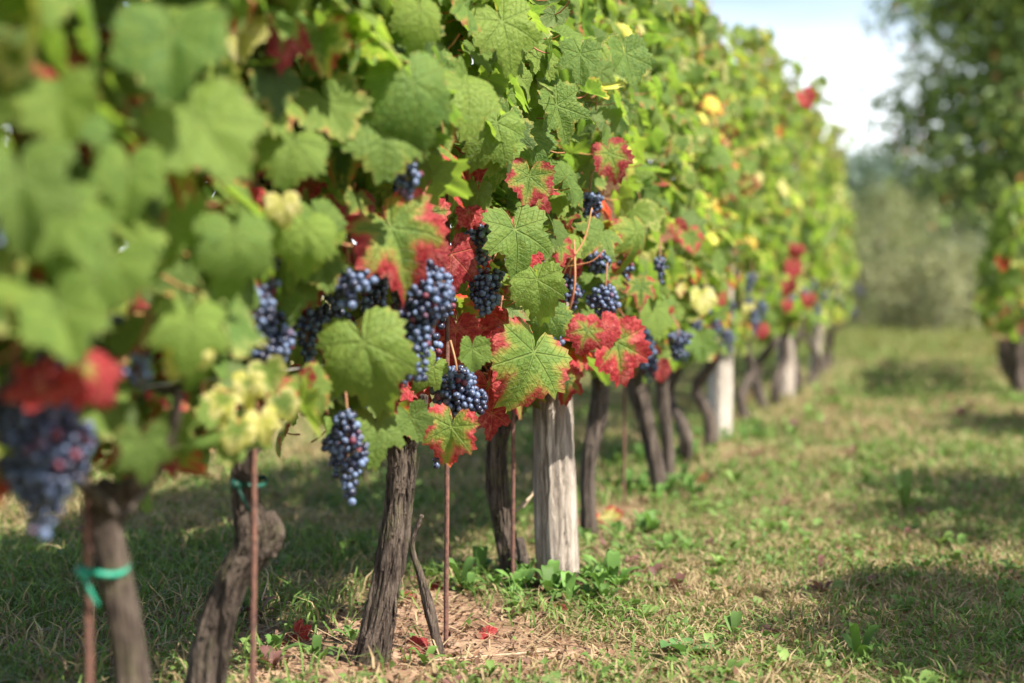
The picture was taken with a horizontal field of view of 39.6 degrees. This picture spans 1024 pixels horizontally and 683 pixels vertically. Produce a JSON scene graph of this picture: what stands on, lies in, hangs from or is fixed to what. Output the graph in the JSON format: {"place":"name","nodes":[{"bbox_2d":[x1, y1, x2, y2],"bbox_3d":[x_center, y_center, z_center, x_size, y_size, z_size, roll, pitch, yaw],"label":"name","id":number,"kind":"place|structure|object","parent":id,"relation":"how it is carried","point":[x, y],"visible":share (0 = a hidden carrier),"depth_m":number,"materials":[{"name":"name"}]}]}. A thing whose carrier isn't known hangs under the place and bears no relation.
{"place":"outdoors","nodes":[
{"label":"outdoors","id":0,"kind":"place"},
{"bbox_2d":[0,316,1023,682],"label":"grass","id":1,"kind":"structure","parent":0,"point":[886,346],"depth_m":3.44,"materials":[{"name":"green plant"}]},
{"bbox_2d":[0,296,1023,682],"bbox_3d":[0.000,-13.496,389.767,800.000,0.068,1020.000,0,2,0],"label":"ground","id":2,"kind":"structure","parent":0,"point":[494,642],"depth_m":2.88,"materials":[{"name":"green plant"}]},
{"bbox_2d":[79,150,92,682],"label":"iron stake","id":3,"kind":"object","parent":2,"relation":"on","point":[87,562],"visible":0.3,"depth_m":1.49,"materials":[{"name":"brown metal"}]},
{"bbox_2d":[75,563,130,606],"bbox_3d":[-0.433,0.255,1.507,0.055,0.042,0.064,0,2,0],"label":"plant tie","id":4,"kind":"object","parent":3,"relation":"attached to","point":[83,572],"visible":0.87,"depth_m":1.48,"materials":[{"name":"green plastic"}]},
{"bbox_2d":[0,0,195,440],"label":"grapevine","id":5,"kind":"object","parent":2,"relation":"on","point":[96,134],"visible":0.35,"depth_m":1.33,"materials":[{"name":"green plant"}]},
{"bbox_2d":[95,24,113,32],"bbox_3d":[1.034,-0.506,6.236,0.002,0.018,11.824,1,2,17],"label":"trellis wire","id":6,"kind":"object","parent":5,"relation":"attached to","point":[104,28],"depth_m":1.49,"materials":[{"name":"grey metal"}]},
{"bbox_2d":[0,0,458,682],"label":"grapevine","id":7,"kind":"object","parent":2,"relation":"on","point":[212,120],"visible":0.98,"depth_m":1.31,"materials":[{"name":"green plant"}]},
{"bbox_2d":[249,172,258,682],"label":"iron stake","id":8,"kind":"object","parent":2,"relation":"on","point":[253,619],"visible":0.4,"depth_m":1.87,"materials":[{"name":"brown metal"}]},
{"bbox_2d":[261,567,268,599],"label":"dry twig","id":9,"kind":"object","parent":2,"relation":"on","point":[266,583],"visible":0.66,"depth_m":2.50,"materials":[{"name":"grey wood"}]},
{"bbox_2d":[0,0,548,682],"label":"grapevine","id":10,"kind":"object","parent":2,"relation":"on","point":[384,130],"visible":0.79,"depth_m":1.80,"materials":[{"name":"green plant"}]},
{"bbox_2d":[231,475,267,514],"bbox_3d":[-0.352,0.206,1.906,0.048,0.048,0.064,0,2,0],"label":"plant tie","id":11,"kind":"object","parent":10,"relation":"attached to","point":[238,485],"visible":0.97,"depth_m":1.88,"materials":[{"name":"green plastic"}]},
{"bbox_2d":[284,618,311,643],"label":"fallen leaf","id":12,"kind":"object","parent":2,"relation":"on","point":[298,628],"visible":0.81,"depth_m":2.48,"materials":[{"name":"red plant"}]},
{"bbox_2d":[114,0,619,667],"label":"grapevine","id":13,"kind":"object","parent":2,"relation":"on","point":[420,268],"visible":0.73,"depth_m":2.29,"materials":[{"name":"green plant"}]},
{"bbox_2d":[131,364,323,387],"bbox_3d":[1.034,-0.126,6.250,0.002,0.018,11.824,1,2,17],"label":"trellis wire","id":14,"kind":"object","parent":13,"relation":"attached to","point":[162,384],"visible":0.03,"depth_m":1.69,"materials":[{"name":"grey metal"}]},
{"bbox_2d":[408,635,428,653],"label":"fallen leaf","id":15,"kind":"object","parent":2,"relation":"on","point":[422,642],"visible":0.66,"depth_m":2.44,"materials":[{"name":"red plant"}]},
{"bbox_2d":[430,580,443,590],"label":"fallen leaf","id":16,"kind":"object","parent":2,"relation":"on","point":[434,586],"visible":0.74,"depth_m":2.94,"materials":[{"name":"red plant"}]},
{"bbox_2d":[444,194,449,648],"bbox_3d":[-0.113,0.111,2.466,0.013,0.951,0.009,0,2,0],"label":"iron stake","id":17,"kind":"object","parent":2,"relation":"on","point":[446,494],"visible":0.45,"depth_m":2.47,"materials":[{"name":"brown metal"}]},
{"bbox_2d":[478,625,499,638],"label":"fallen leaf","id":18,"kind":"object","parent":2,"relation":"on","point":[491,629],"visible":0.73,"depth_m":2.56,"materials":[{"name":"red plant"}]},
{"bbox_2d":[316,0,670,584],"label":"grapevine","id":19,"kind":"object","parent":2,"relation":"on","point":[605,343],"visible":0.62,"depth_m":2.89,"materials":[{"name":"green plant"}]},
{"bbox_2d":[515,493,532,512],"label":"dry twig","id":20,"kind":"object","parent":19,"relation":"attached to","point":[524,502],"visible":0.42,"depth_m":3.12,"materials":[{"name":"beige wood"}]},
{"bbox_2d":[435,649,559,660],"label":"dry twig","id":21,"kind":"object","parent":2,"relation":"on","point":[494,655],"visible":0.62,"depth_m":2.39,"materials":[{"name":"beige wood"}]},
{"bbox_2d":[0,369,1023,682],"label":"ground weeds","id":22,"kind":"object","parent":2,"relation":"on","point":[552,573],"visible":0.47,"depth_m":3.01,"materials":[{"name":"green plant"}]},
{"bbox_2d":[0,384,1023,682],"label":"straw","id":23,"kind":"object","parent":2,"relation":"on","point":[598,644],"visible":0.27,"depth_m":2.80,"materials":[{"name":"beige plant"}]},
{"bbox_2d":[511,409,514,579],"bbox_3d":[0.002,0.070,2.934,0.009,1.001,0.009,0,2,0],"label":"iron stake","id":24,"kind":"object","parent":2,"relation":"on","point":[512,491],"visible":0.27,"depth_m":2.94,"materials":[{"name":"brown metal"}]},
{"bbox_2d":[532,229,579,582],"bbox_3d":[0.090,0.170,3.017,0.119,0.907,0.088,1,2,25],"label":"wooden post","id":25,"kind":"object","parent":2,"relation":"on","point":[555,507],"visible":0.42,"depth_m":2.99,"materials":[{"name":"grey wood"}]},
{"bbox_2d":[554,604,567,609],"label":"fallen leaf","id":26,"kind":"object","parent":2,"relation":"on","point":[563,606],"visible":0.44,"depth_m":2.77,"materials":[{"name":"red plant"}]},
{"bbox_2d":[476,0,693,536],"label":"grapevine","id":27,"kind":"object","parent":2,"relation":"on","point":[655,319],"visible":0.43,"depth_m":3.62,"materials":[{"name":"green plant"}]},
{"bbox_2d":[576,569,612,599],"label":"weed","id":28,"kind":"object","parent":2,"relation":"on","point":[600,576],"visible":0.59,"depth_m":2.85,"materials":[{"name":"green plant"}]},
{"bbox_2d":[596,505,623,524],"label":"fallen leaf","id":29,"kind":"object","parent":2,"relation":"on","point":[615,512],"visible":0.68,"depth_m":3.87,"materials":[{"name":"yellow plant"}]},
{"bbox_2d":[622,306,625,505],"bbox_3d":[0.331,0.060,4.185,0.009,0.951,0.009,0,2,0],"label":"iron stake","id":30,"kind":"object","parent":2,"relation":"on","point":[624,438],"visible":0.32,"depth_m":4.19,"materials":[{"name":"brown metal"}]},
{"bbox_2d":[572,0,739,493],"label":"grapevine","id":31,"kind":"object","parent":2,"relation":"on","point":[695,301],"visible":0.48,"depth_m":4.31,"materials":[{"name":"green plant"}]},
{"bbox_2d":[660,637,719,653],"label":"weed","id":32,"kind":"object","parent":2,"relation":"on","point":[673,641],"visible":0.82,"depth_m":2.39,"materials":[{"name":"green plant"}]},
{"bbox_2d":[651,0,736,478],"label":"grapevine","id":33,"kind":"object","parent":2,"relation":"on","point":[719,312],"visible":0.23,"depth_m":4.62,"materials":[{"name":"green plant"}]},
{"bbox_2d":[638,0,756,463],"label":"grapevine","id":34,"kind":"object","parent":2,"relation":"on","point":[697,74],"visible":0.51,"depth_m":5.03,"materials":[{"name":"green plant"}]},
{"bbox_2d":[694,472,706,481],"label":"fallen leaf","id":35,"kind":"object","parent":2,"relation":"on","point":[700,478],"visible":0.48,"depth_m":4.71,"materials":[{"name":"orange plant"}]},
{"bbox_2d":[708,182,734,440],"bbox_3d":[0.898,-0.177,6.095,0.116,1.407,0.097,0,2,0],"label":"wooden post","id":36,"kind":"object","parent":2,"relation":"on","point":[720,384],"visible":0.09,"depth_m":6.07,"materials":[{"name":"grey wood"}]},
{"bbox_2d":[718,611,741,635],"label":"weed","id":37,"kind":"object","parent":2,"relation":"on","point":[734,619],"visible":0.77,"depth_m":2.55,"materials":[{"name":"green plant"}]},
{"bbox_2d":[672,6,817,448],"bbox_3d":[0.839,-0.417,5.629,0.611,1.750,1.210,0,2,4],"label":"grapevine","id":38,"kind":"object","parent":2,"relation":"on","point":[747,317],"visible":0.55,"depth_m":5.70,"materials":[{"name":"green plant"}]},
{"bbox_2d":[717,22,816,419],"bbox_3d":[1.155,-0.533,6.673,0.490,1.921,1.193,1,2,21],"label":"grapevine","id":39,"kind":"object","parent":2,"relation":"on","point":[776,204],"visible":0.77,"depth_m":6.54,"materials":[{"name":"green plant"}]},
{"bbox_2d":[736,38,813,409],"bbox_3d":[1.325,-0.582,7.329,0.403,1.961,1.203,1,2,16],"label":"grapevine","id":40,"kind":"object","parent":2,"relation":"on","point":[784,105],"visible":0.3,"depth_m":7.28,"materials":[{"name":"green plant"}]},
{"bbox_2d":[745,54,821,405],"bbox_3d":[1.455,-0.583,7.734,0.428,1.955,1.216,1,2,17],"label":"grapevine","id":41,"kind":"object","parent":2,"relation":"on","point":[808,228],"visible":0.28,"depth_m":7.70,"materials":[{"name":"green plant"}]},
{"bbox_2d":[776,243,794,398],"bbox_3d":[1.576,-0.240,8.197,0.097,1.357,0.108,-1,2,-30],"label":"wooden post","id":42,"kind":"object","parent":2,"relation":"on","point":[787,384],"visible":0.16,"depth_m":8.17,"materials":[{"name":"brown wood"}]},
{"bbox_2d":[793,69,835,392],"bbox_3d":[1.746,-0.646,8.675,0.448,2.017,1.217,1,2,14],"label":"grapevine","id":43,"kind":"object","parent":2,"relation":"on","point":[814,267],"visible":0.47,"depth_m":8.61,"materials":[{"name":"green plant"}]},
{"bbox_2d":[796,92,841,383],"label":"grapevine","id":44,"kind":"object","parent":2,"relation":"on","point":[826,294],"visible":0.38,"depth_m":9.39,"materials":[{"name":"green plant"}]},
{"bbox_2d":[808,226,833,380],"bbox_3d":[2.099,-0.213,9.699,0.184,1.158,0.076,0,2,0],"label":"wooden post","id":45,"kind":"object","parent":2,"relation":"on","point":[817,335],"visible":0.2,"depth_m":9.68,"materials":[{"name":"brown wood"}]},
{"bbox_2d":[809,108,850,376],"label":"grapevine","id":46,"kind":"object","parent":2,"relation":"on","point":[839,302],"visible":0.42,"depth_m":10.05,"materials":[{"name":"green plant"}]},
{"bbox_2d":[822,125,856,370],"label":"grapevine","id":47,"kind":"object","parent":2,"relation":"on","point":[846,243],"visible":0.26,"depth_m":10.90,"materials":[{"name":"green plant"}]},
{"bbox_2d":[822,135,864,365],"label":"grapevine","id":48,"kind":"object","parent":2,"relation":"on","point":[844,189],"visible":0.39,"depth_m":11.58,"materials":[{"name":"green plant"}]},
{"bbox_2d":[839,622,885,661],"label":"weed","id":49,"kind":"object","parent":2,"relation":"on","point":[853,641],"visible":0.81,"depth_m":2.33,"materials":[{"name":"green plant"}]},
{"bbox_2d":[835,198,928,328],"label":"shrub","id":50,"kind":"object","parent":2,"relation":"on","point":[867,292],"visible":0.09,"depth_m":18.39,"materials":[{"name":"green plant"}]},
{"bbox_2d":[827,170,968,336],"bbox_3d":[4.309,-0.977,16.961,2.189,2.170,2.463,0,2,0],"label":"shrub","id":51,"kind":"object","parent":2,"relation":"on","point":[902,234],"visible":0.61,"depth_m":16.75,"materials":[{"name":"green plant"}]},
{"bbox_2d":[837,133,962,311],"bbox_3d":[9.930,-3.203,39.574,5.974,5.116,5.668,1,2,33],"label":"distant tree","id":52,"kind":"object","parent":2,"relation":"on","point":[874,165],"visible":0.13,"depth_m":38.95,"materials":[{"name":"green plant"}]},
{"bbox_2d":[894,469,923,509],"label":"weed","id":53,"kind":"object","parent":2,"relation":"on","point":[904,479],"visible":0.88,"depth_m":4.07,"materials":[{"name":"green plant"}]},
{"bbox_2d":[853,226,986,338],"bbox_3d":[4.937,-0.591,16.120,2.052,1.479,2.020,2,3,42],"label":"shrub","id":54,"kind":"object","parent":2,"relation":"on","point":[948,285],"visible":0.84,"depth_m":16.02,"materials":[{"name":"green plant"}]},
{"bbox_2d":[833,0,1023,312],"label":"fruit tree","id":55,"kind":"object","parent":2,"relation":"on","point":[997,53],"visible":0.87,"depth_m":19.47,"materials":[{"name":"green plant"}]},
{"bbox_2d":[845,139,1013,320],"bbox_3d":[5.615,-1.362,19.528,2.566,2.751,2.990,-1,2,-32],"label":"shrub","id":56,"kind":"object","parent":2,"relation":"on","point":[920,186],"visible":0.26,"depth_m":19.29,"materials":[{"name":"green plant"}]},
{"bbox_2d":[882,154,984,305],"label":"distant tree","id":57,"kind":"object","parent":2,"relation":"on","point":[931,215],"visible":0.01,"depth_m":43.35,"materials":[{"name":"green plant"}]},
{"bbox_2d":[883,220,989,328],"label":"shrub","id":58,"kind":"object","parent":2,"relation":"on","point":[951,259],"visible":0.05,"depth_m":18.27,"materials":[{"name":"green plant"}]},
{"bbox_2d":[919,195,989,328],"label":"shrub","id":59,"kind":"object","parent":2,"relation":"on","point":[981,238],"visible":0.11,"depth_m":17.68,"materials":[{"name":"green plant"}]},
{"bbox_2d":[971,213,1022,367],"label":"grapevine","id":60,"kind":"object","parent":2,"relation":"on","point":[988,232],"visible":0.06,"depth_m":11.05,"materials":[{"name":"green plant"}]},
{"bbox_2d":[973,183,1023,376],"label":"grapevine","id":61,"kind":"object","parent":2,"relation":"on","point":[978,269],"visible":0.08,"depth_m":10.04,"materials":[{"name":"green plant"}]},
{"bbox_2d":[975,182,1023,383],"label":"grapevine","id":62,"kind":"object","parent":2,"relation":"on","point":[997,224],"visible":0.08,"depth_m":9.12,"materials":[{"name":"green plant"}]},
{"bbox_2d":[979,188,1023,393],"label":"grapevine","id":63,"kind":"object","parent":2,"relation":"on","point":[1008,249],"visible":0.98,"depth_m":8.23,"materials":[{"name":"green plant"}]},
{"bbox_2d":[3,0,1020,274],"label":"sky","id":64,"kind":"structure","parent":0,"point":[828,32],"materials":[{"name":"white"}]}
]}

